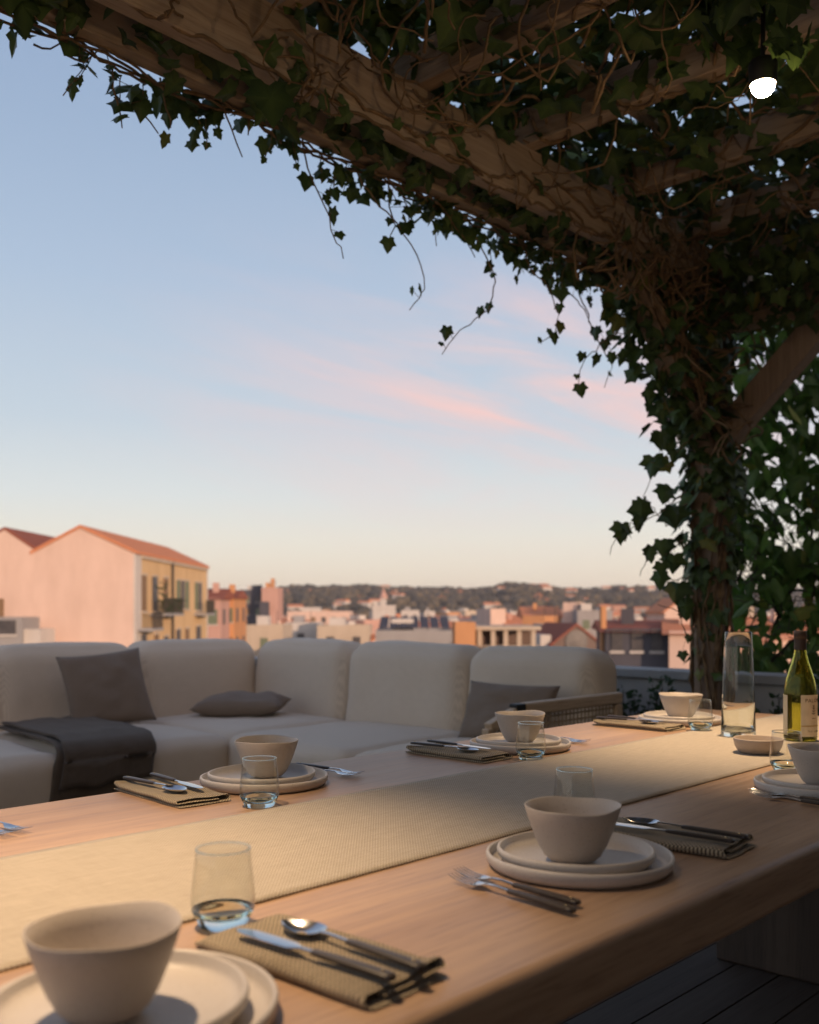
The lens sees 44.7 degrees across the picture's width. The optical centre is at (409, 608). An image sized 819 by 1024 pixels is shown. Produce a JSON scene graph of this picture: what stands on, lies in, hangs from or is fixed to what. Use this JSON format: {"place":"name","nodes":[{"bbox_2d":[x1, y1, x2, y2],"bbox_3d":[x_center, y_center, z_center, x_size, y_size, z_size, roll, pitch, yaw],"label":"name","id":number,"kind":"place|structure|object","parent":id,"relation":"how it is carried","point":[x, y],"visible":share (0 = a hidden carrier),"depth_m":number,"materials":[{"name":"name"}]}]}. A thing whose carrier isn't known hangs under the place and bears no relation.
{"place":"outdoors","nodes":[
{"label":"outdoors","id":0,"kind":"place"},
{"bbox_2d":[243,585,261,624],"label":"building","id":1,"kind":"structure","parent":0,"point":[253,593],"depth_m":230.00,"materials":[{"name":"stone"}]},
{"bbox_2d":[246,616,292,656],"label":"building","id":2,"kind":"structure","parent":0,"point":[261,632],"depth_m":120.00,"materials":[{"name":"beige paint"}]},
{"bbox_2d":[284,611,322,638],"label":"building","id":3,"kind":"structure","parent":0,"point":[302,628],"depth_m":150.00,"materials":[{"name":"white paint"}]},
{"bbox_2d":[373,588,395,618],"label":"building","id":4,"kind":"structure","parent":0,"point":[381,608],"depth_m":329.99,"materials":[{"name":"white paint"}]},
{"bbox_2d":[0,10,818,589],"label":"sky","id":5,"kind":"structure","parent":0,"point":[194,364],"materials":[{"name":"blue"}]},
{"bbox_2d":[401,607,419,620],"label":"building","id":6,"kind":"structure","parent":0,"point":[407,612],"depth_m":329.99,"materials":[{"name":"white paint"}]},
{"bbox_2d":[375,617,451,642],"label":"building","id":7,"kind":"structure","parent":0,"point":[403,629],"depth_m":95.00,"materials":[{"name":"grey paint"}]},
{"bbox_2d":[292,593,665,613],"bbox_3d":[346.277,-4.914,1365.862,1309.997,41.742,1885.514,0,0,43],"label":"hill","id":8,"kind":"structure","parent":0,"point":[508,604],"depth_m":804.82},
{"bbox_2d":[277,581,815,618],"bbox_3d":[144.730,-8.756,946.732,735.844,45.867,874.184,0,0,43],"label":"wood","id":9,"kind":"object","parent":8,"relation":"on","point":[524,594],"visible":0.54,"depth_m":857.49,"materials":[{"name":"green plant"}]},
{"bbox_2d":[536,622,596,648],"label":"building","id":10,"kind":"structure","parent":0,"point":[563,634],"depth_m":80.45,"materials":[{"name":"brown paint"}]},
{"bbox_2d":[644,598,678,619],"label":"building","id":11,"kind":"structure","parent":0,"point":[655,611],"depth_m":122.76,"materials":[{"name":"pink paint"}]},
{"bbox_2d":[560,942,818,1023],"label":"terrace floor","id":12,"kind":"structure","parent":0,"point":[705,985],"depth_m":2.78,"materials":[{"name":"grey wood"}]},
{"bbox_2d":[0,638,622,808],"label":"sectional sofa","id":13,"kind":"object","parent":12,"relation":"on","point":[349,698],"visible":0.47,"depth_m":5.46,"materials":[{"name":"fabric"}]},
{"bbox_2d":[0,716,155,801],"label":"throw blanket","id":14,"kind":"object","parent":13,"relation":"on","point":[96,756],"visible":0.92,"depth_m":4.64,"materials":[{"name":"fabric"}]},
{"bbox_2d":[56,647,156,721],"bbox_3d":[-1.681,0.446,5.528,0.480,0.408,0.229,-6,4,-38],"label":"throw pillow","id":15,"kind":"object","parent":13,"relation":"on","point":[110,686],"visible":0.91,"depth_m":5.47,"materials":[{"name":"fabric"}]},
{"bbox_2d":[190,691,290,715],"bbox_3d":[-1.006,0.574,5.972,0.540,0.166,0.380,-2,2,3],"label":"throw pillow","id":16,"kind":"object","parent":13,"relation":"on","point":[237,703],"visible":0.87,"depth_m":5.81,"materials":[{"name":"fabric"}]},
{"bbox_2d":[458,681,560,737],"bbox_3d":[0.477,0.510,4.861,0.540,0.283,0.197,0,2,42],"label":"throw pillow","id":17,"kind":"object","parent":13,"relation":"on","point":[485,702],"visible":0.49,"depth_m":4.86,"materials":[{"name":"fabric"}]},
{"bbox_2d":[0,709,818,1023],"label":"dining table","id":18,"kind":"object","parent":12,"relation":"on","point":[506,957],"visible":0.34,"depth_m":1.24,"materials":[{"name":"brown wood"}]},
{"bbox_2d":[0,821,32,829],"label":"fork","id":19,"kind":"object","parent":18,"relation":"on","point":[9,826],"visible":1,"depth_m":1.57,"materials":[{"name":"silver metal"}]},
{"bbox_2d":[0,949,278,1023],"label":"dinner plate","id":20,"kind":"object","parent":18,"relation":"on","point":[261,1006],"visible":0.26,"depth_m":0.88,"materials":[{"name":"ceramic"}]},
{"bbox_2d":[0,949,248,1023],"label":"side plate","id":21,"kind":"object","parent":20,"relation":"on","point":[195,987],"visible":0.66,"depth_m":0.86,"materials":[{"name":"ceramic"}]},
{"bbox_2d":[22,900,181,1023],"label":"bowl","id":22,"kind":"object","parent":21,"relation":"on","point":[102,964],"visible":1,"depth_m":0.79,"materials":[{"name":"ceramic"}]},
{"bbox_2d":[114,778,230,807],"bbox_3d":[-0.448,0.340,1.867,0.113,0.018,0.257,0,0,-43],"label":"napkin","id":23,"kind":"object","parent":18,"relation":"on","point":[190,796],"visible":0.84,"depth_m":1.82,"materials":[{"name":"fabric"}]},
{"bbox_2d":[123,776,186,792],"bbox_3d":[-0.480,0.331,1.871,0.201,0.013,0.039,0,0,42],"label":"spoon","id":24,"kind":"object","parent":23,"relation":"on","point":[175,788],"visible":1,"depth_m":1.85,"materials":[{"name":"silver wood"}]},
{"bbox_2d":[150,772,202,788],"bbox_3d":[-0.445,0.328,1.899,0.018,0.008,0.210,0,0,-39],"label":"knife","id":25,"kind":"object","parent":23,"relation":"on","point":[161,776],"visible":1,"depth_m":1.90,"materials":[{"name":"silver metal"}]},
{"bbox_2d":[190,841,254,931],"bbox_3d":[-0.206,0.306,1.098,0.071,0.086,0.071,0,0,43],"label":"drinking glass","id":26,"kind":"object","parent":18,"relation":"on","point":[216,915],"visible":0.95,"depth_m":1.10,"materials":[{"name":"glass"}]},
{"bbox_2d":[239,755,279,808],"bbox_3d":[-0.266,0.306,1.761,0.071,0.086,0.071,0,0,43],"label":"drinking glass","id":27,"kind":"object","parent":18,"relation":"on","point":[259,800],"visible":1,"depth_m":1.75,"materials":[{"name":"glass"}]},
{"bbox_2d":[199,766,327,793],"bbox_3d":[-0.289,0.339,1.984,0.253,0.022,0.255,0,0,43],"label":"dinner plate","id":28,"kind":"object","parent":18,"relation":"on","point":[319,778],"visible":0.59,"depth_m":1.88,"materials":[{"name":"ceramic"}]},
{"bbox_2d":[207,763,315,784],"bbox_3d":[-0.294,0.331,1.983,0.213,0.019,0.215,0,0,43],"label":"side plate","id":29,"kind":"object","parent":28,"relation":"on","point":[293,773],"visible":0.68,"depth_m":1.99,"materials":[{"name":"ceramic"}]},
{"bbox_2d":[235,735,297,777],"bbox_3d":[-0.285,0.298,1.994,0.130,0.076,0.126,0,0,43],"label":"bowl","id":30,"kind":"object","parent":29,"relation":"on","point":[282,749],"visible":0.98,"depth_m":1.96,"materials":[{"name":"ceramic"}]},
{"bbox_2d":[195,914,446,1009],"bbox_3d":[-0.093,0.340,0.985,0.256,0.019,0.114,0,0,41],"label":"napkin","id":31,"kind":"object","parent":18,"relation":"on","point":[341,983],"visible":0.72,"depth_m":0.95,"materials":[{"name":"fabric"}]},
{"bbox_2d":[237,928,396,980],"bbox_3d":[-0.095,0.328,0.953,0.210,0.008,0.018,0,0,39],"label":"knife","id":32,"kind":"object","parent":31,"relation":"on","point":[372,970],"visible":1,"depth_m":0.93,"materials":[{"name":"silver metal"}]},
{"bbox_2d":[281,919,426,970],"bbox_3d":[-0.060,0.331,0.981,0.201,0.013,0.039,0,0,43],"label":"spoon","id":33,"kind":"object","parent":31,"relation":"on","point":[308,927],"visible":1,"depth_m":0.97,"materials":[{"name":"silver metal"}]},
{"bbox_2d":[297,762,363,773],"bbox_3d":[-0.174,0.343,2.139,0.198,0.008,0.021,0,0,40],"label":"fork","id":34,"kind":"object","parent":18,"relation":"on","point":[327,767],"visible":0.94,"depth_m":2.14,"materials":[{"name":"silver metal"}]},
{"bbox_2d":[0,714,818,971],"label":"table runner","id":35,"kind":"object","parent":18,"relation":"on","point":[303,846],"visible":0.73,"depth_m":1.52,"materials":[{"name":"fabric"}]},
{"bbox_2d":[687,699,712,730],"bbox_3d":[0.831,0.303,2.844,0.071,0.086,0.071,0,0,43],"label":"drinking glass","id":36,"kind":"object","parent":35,"relation":"on","point":[700,726],"visible":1,"depth_m":2.82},
{"bbox_2d":[721,632,755,737],"bbox_3d":[0.894,0.205,2.708,0.091,0.284,0.091,0,0,43],"label":"glass vase","id":37,"kind":"object","parent":35,"relation":"on","point":[738,715],"visible":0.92,"depth_m":2.67,"materials":[{"name":"glass"}]},
{"bbox_2d":[733,735,783,754],"bbox_3d":[0.839,0.328,2.395,0.115,0.036,0.115,0,0,43],"label":"dish","id":38,"kind":"object","parent":35,"relation":"on","point":[755,744],"visible":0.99,"depth_m":2.36,"materials":[{"name":"ceramic"}]},
{"bbox_2d":[783,630,817,741],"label":"wine bottle","id":39,"kind":"object","parent":35,"relation":"on","point":[800,703],"visible":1,"depth_m":2.59,"materials":[{"name":"green glass"}]},
{"bbox_2d":[405,743,512,762],"bbox_3d":[0.116,0.340,2.373,0.256,0.018,0.114,0,0,43],"label":"napkin","id":40,"kind":"object","parent":18,"relation":"on","point":[481,755],"visible":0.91,"depth_m":2.33,"materials":[{"name":"fabric"}]},
{"bbox_2d":[410,741,478,752],"bbox_3d":[0.083,0.331,2.377,0.201,0.013,0.039,0,0,38],"label":"spoon","id":41,"kind":"object","parent":40,"relation":"on","point":[468,749],"visible":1,"depth_m":2.37,"materials":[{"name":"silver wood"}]},
{"bbox_2d":[427,739,490,748],"bbox_3d":[0.118,0.328,2.405,0.018,0.008,0.210,0,0,-44],"label":"knife","id":42,"kind":"object","parent":40,"relation":"on","point":[440,742],"visible":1,"depth_m":2.42,"materials":[{"name":"silver metal"}]},
{"bbox_2d":[448,872,576,912],"bbox_3d":[0.121,0.343,1.205,0.021,0.008,0.198,0,0,-42],"label":"fork","id":43,"kind":"object","parent":18,"relation":"on","point":[560,906],"visible":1,"depth_m":1.18,"materials":[{"name":"silver metal"}]},
{"bbox_2d":[453,866,580,904],"bbox_3d":[0.131,0.343,1.233,0.021,0.008,0.198,0,0,-42],"label":"fork","id":44,"kind":"object","parent":18,"relation":"on","point":[552,895],"visible":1,"depth_m":1.21,"materials":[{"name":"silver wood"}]},
{"bbox_2d":[470,736,570,754],"bbox_3d":[0.278,0.339,2.494,0.253,0.022,0.255,0,0,43],"label":"dinner plate","id":45,"kind":"object","parent":18,"relation":"on","point":[564,745],"visible":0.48,"depth_m":2.39,"materials":[{"name":"ceramic"}]},
{"bbox_2d":[476,733,560,746],"bbox_3d":[0.273,0.331,2.493,0.213,0.019,0.215,0,0,43],"label":"side plate","id":46,"kind":"object","parent":45,"relation":"on","point":[498,739],"visible":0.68,"depth_m":2.50,"materials":[{"name":"ceramic"}]},
{"bbox_2d":[495,710,544,742],"bbox_3d":[0.277,0.298,2.501,0.126,0.076,0.130,0,0,43],"label":"bowl","id":47,"kind":"object","parent":46,"relation":"on","point":[509,722],"visible":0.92,"depth_m":2.46,"materials":[{"name":"ceramic"}]},
{"bbox_2d":[515,721,545,760],"bbox_3d":[0.281,0.306,2.308,0.071,0.086,0.071,0,0,43],"label":"drinking glass","id":48,"kind":"object","parent":18,"relation":"on","point":[529,754],"visible":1,"depth_m":2.29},
{"bbox_2d":[553,766,595,796],"bbox_3d":[0.271,0.306,1.637,0.071,0.086,0.071,0,0,43],"label":"drinking glass","id":49,"kind":"object","parent":18,"relation":"on","point":[574,772],"visible":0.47,"depth_m":1.64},
{"bbox_2d":[486,835,674,889],"bbox_3d":[0.231,0.339,1.355,0.253,0.022,0.255,0,0,43],"label":"dinner plate","id":50,"kind":"object","parent":18,"relation":"on","point":[661,867],"visible":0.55,"depth_m":1.25,"materials":[{"name":"ceramic"}]},
{"bbox_2d":[497,831,655,874],"bbox_3d":[0.226,0.331,1.354,0.213,0.019,0.215,0,0,43],"label":"side plate","id":51,"kind":"object","parent":50,"relation":"on","point":[623,854],"visible":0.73,"depth_m":1.34,"materials":[{"name":"ceramic"}]},
{"bbox_2d":[524,796,621,864],"bbox_3d":[0.217,0.298,1.329,0.126,0.076,0.130,0,0,43],"label":"bowl","id":52,"kind":"object","parent":51,"relation":"on","point":[573,830],"visible":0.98,"depth_m":1.29,"materials":[{"name":"ceramic"}]},
{"bbox_2d":[592,719,685,731],"bbox_3d":[0.676,0.341,2.943,0.257,0.017,0.114,0,0,43],"label":"napkin","id":53,"kind":"object","parent":18,"relation":"on","point":[638,724],"visible":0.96,"depth_m":2.90,"materials":[{"name":"fabric"}]},
{"bbox_2d":[596,716,658,723],"bbox_3d":[0.644,0.331,2.947,0.201,0.013,0.039,0,0,38],"label":"spoon","id":54,"kind":"object","parent":53,"relation":"on","point":[642,721],"visible":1,"depth_m":2.94,"materials":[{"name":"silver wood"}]},
{"bbox_2d":[638,714,720,726],"bbox_3d":[0.833,0.339,3.057,0.253,0.022,0.255,0,0,43],"label":"dinner plate","id":55,"kind":"object","parent":18,"relation":"on","point":[716,720],"visible":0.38,"depth_m":2.95,"materials":[{"name":"ceramic"}]},
{"bbox_2d":[643,710,714,719],"bbox_3d":[0.828,0.331,3.056,0.213,0.019,0.215,0,0,43],"label":"side plate","id":56,"kind":"object","parent":55,"relation":"on","point":[663,714],"visible":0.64,"depth_m":3.03,"materials":[{"name":"ceramic"}]},
{"bbox_2d":[659,692,702,716],"bbox_3d":[0.832,0.298,3.056,0.130,0.076,0.126,0,0,43],"label":"bowl","id":57,"kind":"object","parent":56,"relation":"on","point":[675,704],"visible":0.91,"depth_m":3.02,"materials":[{"name":"ceramic"}]},
{"bbox_2d":[613,817,755,858],"bbox_3d":[0.379,0.341,1.503,0.256,0.018,0.114,0,0,39],"label":"napkin","id":58,"kind":"object","parent":18,"relation":"on","point":[696,846],"visible":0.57,"depth_m":1.44,"materials":[{"name":"fabric"}]},
{"bbox_2d":[616,822,734,842],"bbox_3d":[0.376,0.328,1.471,0.210,0.008,0.018,0,0,37],"label":"knife","id":59,"kind":"object","parent":58,"relation":"on","point":[704,836],"visible":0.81,"depth_m":1.45,"materials":[{"name":"silver metal"}]},
{"bbox_2d":[622,817,748,838],"bbox_3d":[0.411,0.331,1.499,0.201,0.013,0.039,0,0,42],"label":"spoon","id":60,"kind":"object","parent":58,"relation":"on","point":[640,821],"visible":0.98,"depth_m":1.49,"materials":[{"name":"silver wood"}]},
{"bbox_2d":[749,788,818,800],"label":"fork","id":61,"kind":"object","parent":18,"relation":"on","point":[800,797],"visible":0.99,"depth_m":1.82,"materials":[{"name":"silver metal"}]},
{"bbox_2d":[750,791,818,804],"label":"fork","id":62,"kind":"object","parent":18,"relation":"on","point":[776,797],"visible":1,"depth_m":1.80,"materials":[{"name":"silver metal"}]},
{"bbox_2d":[769,730,801,769],"bbox_3d":[0.810,0.306,2.140,0.071,0.086,0.071,0,0,43],"label":"drinking glass","id":63,"kind":"object","parent":18,"relation":"on","point":[779,764],"visible":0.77,"depth_m":2.13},
{"bbox_2d":[753,773,818,798],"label":"dinner plate","id":64,"kind":"object","parent":18,"relation":"on","point":[760,784],"visible":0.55,"depth_m":1.84,"materials":[{"name":"ceramic"}]},
{"bbox_2d":[762,768,818,790],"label":"side plate","id":65,"kind":"object","parent":64,"relation":"on","point":[789,777],"visible":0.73,"depth_m":1.95,"materials":[{"name":"ceramic"}]},
{"bbox_2d":[787,742,818,784],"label":"bowl","id":66,"kind":"object","parent":65,"relation":"on","point":[805,757],"visible":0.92,"depth_m":1.86,"materials":[{"name":"ceramic"}]},
{"bbox_2d":[34,0,818,709],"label":"pergola","id":67,"kind":"object","parent":12,"relation":"on","point":[788,362],"visible":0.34,"depth_m":3.48,"materials":[{"name":"brown wood"}]},
{"bbox_2d":[0,0,758,661],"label":"ivy vine","id":68,"kind":"object","parent":67,"relation":"hanging from","point":[172,98],"visible":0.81,"depth_m":3.52,"materials":[{"name":"green plant"}]},
{"bbox_2d":[228,0,818,274],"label":"ivy canopy","id":69,"kind":"object","parent":67,"relation":"on","point":[600,34],"visible":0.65,"depth_m":3.39,"materials":[{"name":"green plant"}]},
{"bbox_2d":[581,196,818,709],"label":"ivy vine","id":70,"kind":"object","parent":67,"relation":"attached to","point":[712,378],"visible":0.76,"depth_m":4.82,"materials":[{"name":"green plant"}]},
{"bbox_2d":[748,5,777,97],"bbox_3d":[0.948,-1.597,2.677,0.076,0.435,0.088,0,0,43],"label":"pendant light bulb","id":71,"kind":"object","parent":67,"relation":"hanging from","point":[762,71],"visible":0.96,"depth_m":2.66,"materials":[{"name":"glass"}]},
{"bbox_2d":[621,684,658,715],"bbox_3d":[1.284,0.761,5.594,0.247,0.681,0.200,0,0,4],"label":"shrub","id":72,"kind":"object","parent":12,"relation":"on","point":[632,702],"visible":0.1,"depth_m":5.58,"materials":[{"name":"green plant"}]},
{"bbox_2d":[647,675,682,710],"bbox_3d":[1.426,0.729,5.448,0.253,0.735,0.282,0,0,6],"label":"shrub","id":73,"kind":"object","parent":12,"relation":"on","point":[657,707],"visible":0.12,"depth_m":5.46,"materials":[{"name":"green plant"}]},
{"bbox_2d":[755,693,782,713],"bbox_3d":[1.853,0.752,5.039,0.243,0.699,0.210,0,0,-23],"label":"shrub","id":74,"kind":"object","parent":12,"relation":"on","point":[775,711],"visible":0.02,"depth_m":5.07,"materials":[{"name":"green plant"}]},
{"bbox_2d":[746,609,818,672],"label":"building","id":75,"kind":"structure","parent":0,"point":[785,638],"depth_m":62.08,"materials":[{"name":"pink paint"}]},
{"label":"ground","id":76,"kind":"structure","parent":0,"visible":0},
{"bbox_2d":[0,617,54,644],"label":"annexe","id":77,"kind":"structure","parent":76,"relation":"on","point":[21,630],"depth_m":56.33,"materials":[{"name":"grey paint"}]},
{"bbox_2d":[0,620,16,636],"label":"window","id":78,"kind":"structure","parent":77,"relation":"in","point":[7,627],"depth_m":55.95,"materials":[{"name":"glass"}]},
{"bbox_2d":[0,527,54,616],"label":"gabled house","id":79,"kind":"structure","parent":76,"relation":"on","point":[17,546],"depth_m":60.00,"materials":[{"name":"pink paint"}]},
{"bbox_2d":[30,525,214,647],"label":"gabled house","id":80,"kind":"structure","parent":76,"relation":"on","point":[92,584],"depth_m":60.00,"materials":[{"name":"pink paint"}]},
{"bbox_2d":[141,573,147,613],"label":"window","id":81,"kind":"structure","parent":80,"relation":"in","point":[143,575],"depth_m":61.71,"materials":[{"name":"beige paint"}]},
{"bbox_2d":[152,574,158,611],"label":"window","id":82,"kind":"structure","parent":80,"relation":"in","point":[154,577],"depth_m":64.38,"materials":[{"name":"glass"}]},
{"bbox_2d":[181,579,185,610],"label":"window","id":83,"kind":"structure","parent":80,"relation":"in","point":[182,580],"depth_m":72.63,"materials":[{"name":"beige paint"}]},
{"bbox_2d":[185,580,189,610],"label":"window","id":84,"kind":"structure","parent":80,"relation":"in","point":[187,581],"depth_m":73.87,"materials":[{"name":"green paint"}]},
{"bbox_2d":[194,581,198,611],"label":"window","id":85,"kind":"structure","parent":80,"relation":"in","point":[196,582],"depth_m":77.07,"materials":[{"name":"green paint"}]},
{"bbox_2d":[208,583,233,638],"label":"building","id":86,"kind":"structure","parent":76,"relation":"on","point":[219,624],"depth_m":100.96,"materials":[{"name":"paint"}]},
{"bbox_2d":[208,609,217,624],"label":"window","id":87,"kind":"structure","parent":86,"relation":"in","point":[212,619],"depth_m":99.93,"materials":[{"name":"green paint"}]},
{"bbox_2d":[229,584,248,641],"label":"building","id":88,"kind":"structure","parent":76,"relation":"on","point":[238,616],"depth_m":107.40,"materials":[{"name":"orange paint"}]},
{"bbox_2d":[259,578,282,622],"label":"building","id":89,"kind":"structure","parent":76,"relation":"on","point":[271,604],"depth_m":226.00,"materials":[{"name":"paint"}]},
{"bbox_2d":[287,607,352,623],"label":"building","id":90,"kind":"structure","parent":76,"relation":"on","point":[318,614],"depth_m":260.00,"materials":[{"name":"pink paint"}]},
{"bbox_2d":[317,618,371,643],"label":"building","id":91,"kind":"structure","parent":76,"relation":"on","point":[337,629],"depth_m":140.00,"materials":[{"name":"beige paint"}]},
{"bbox_2d":[346,615,379,625],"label":"building","id":92,"kind":"structure","parent":76,"relation":"on","point":[360,619],"depth_m":237.30,"materials":[{"name":"paint"}]},
{"bbox_2d":[449,608,475,615],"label":"building","id":93,"kind":"structure","parent":76,"relation":"on","point":[464,611],"depth_m":508.64,"materials":[{"name":"beige paint"}]},
{"bbox_2d":[452,621,475,646],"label":"building","id":94,"kind":"structure","parent":76,"relation":"on","point":[464,632],"depth_m":62.00,"materials":[{"name":"orange paint"}]},
{"bbox_2d":[476,597,505,624],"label":"building","id":95,"kind":"structure","parent":76,"relation":"on","point":[493,616],"depth_m":150.53,"materials":[{"name":"white paint"}]},
{"bbox_2d":[476,625,540,649],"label":"colonnade","id":96,"kind":"object","parent":76,"relation":"on","point":[495,635],"visible":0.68,"depth_m":63.06,"materials":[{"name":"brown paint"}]},
{"bbox_2d":[503,613,522,624],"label":"building","id":97,"kind":"structure","parent":76,"relation":"on","point":[510,620],"depth_m":152.12,"materials":[{"name":"paint"}]},
{"bbox_2d":[516,603,562,622],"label":"building","id":98,"kind":"structure","parent":76,"relation":"on","point":[534,610],"depth_m":172.87,"materials":[{"name":"orange paint"}]},
{"bbox_2d":[523,616,556,624],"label":"building","id":99,"kind":"structure","parent":76,"relation":"on","point":[529,620],"depth_m":129.64,"materials":[{"name":"orange paint"}]},
{"bbox_2d":[563,602,584,622],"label":"building","id":100,"kind":"structure","parent":76,"relation":"on","point":[569,608],"depth_m":164.72,"materials":[{"name":"white paint"}]},
{"bbox_2d":[572,600,612,638],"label":"building","id":101,"kind":"structure","parent":76,"relation":"on","point":[585,616],"depth_m":160.00,"materials":[{"name":"grey paint"}]},
{"bbox_2d":[599,606,605,650],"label":"building","id":102,"kind":"structure","parent":76,"relation":"on","point":[602,617],"depth_m":47.00,"materials":[{"name":"orange paint"}]},
{"bbox_2d":[591,609,668,667],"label":"building","id":103,"kind":"structure","parent":76,"relation":"on","point":[630,640],"depth_m":45.85,"materials":[{"name":"stone"}]},
{"bbox_2d":[610,629,623,652],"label":"window","id":104,"kind":"structure","parent":103,"relation":"in","point":[616,637],"depth_m":45.86,"materials":[{"name":"glass"}]},
{"bbox_2d":[630,629,643,653],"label":"window","id":105,"kind":"structure","parent":103,"relation":"in","point":[636,637],"depth_m":45.74,"materials":[{"name":"glass"}]},
{"bbox_2d":[650,629,663,653],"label":"window","id":106,"kind":"structure","parent":103,"relation":"in","point":[656,634],"depth_m":45.62,"materials":[{"name":"glass"}]},
{"bbox_2d":[662,618,693,668],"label":"building","id":107,"kind":"structure","parent":76,"relation":"on","point":[674,629],"depth_m":44.45,"materials":[{"name":"pink paint"}]},
{"bbox_3d":[-0.510,7.295,1.896,8.250,11.590,8.550,0,0,43],"label":"house","id":108,"kind":"object","parent":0,"visible":0},
{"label":"terrace slab","id":109,"kind":"structure","parent":108,"relation":"on","visible":0},
{"bbox_2d":[615,666,818,715],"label":"parapet wall","id":110,"kind":"structure","parent":109,"relation":"on","point":[628,678],"depth_m":5.65,"materials":[{"name":"paint"}]},
{"bbox_2d":[675,274,818,674],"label":"climbing shrub","id":111,"kind":"object","parent":110,"relation":"attached to","point":[784,572],"visible":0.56,"depth_m":6.06,"materials":[{"name":"green plant"}]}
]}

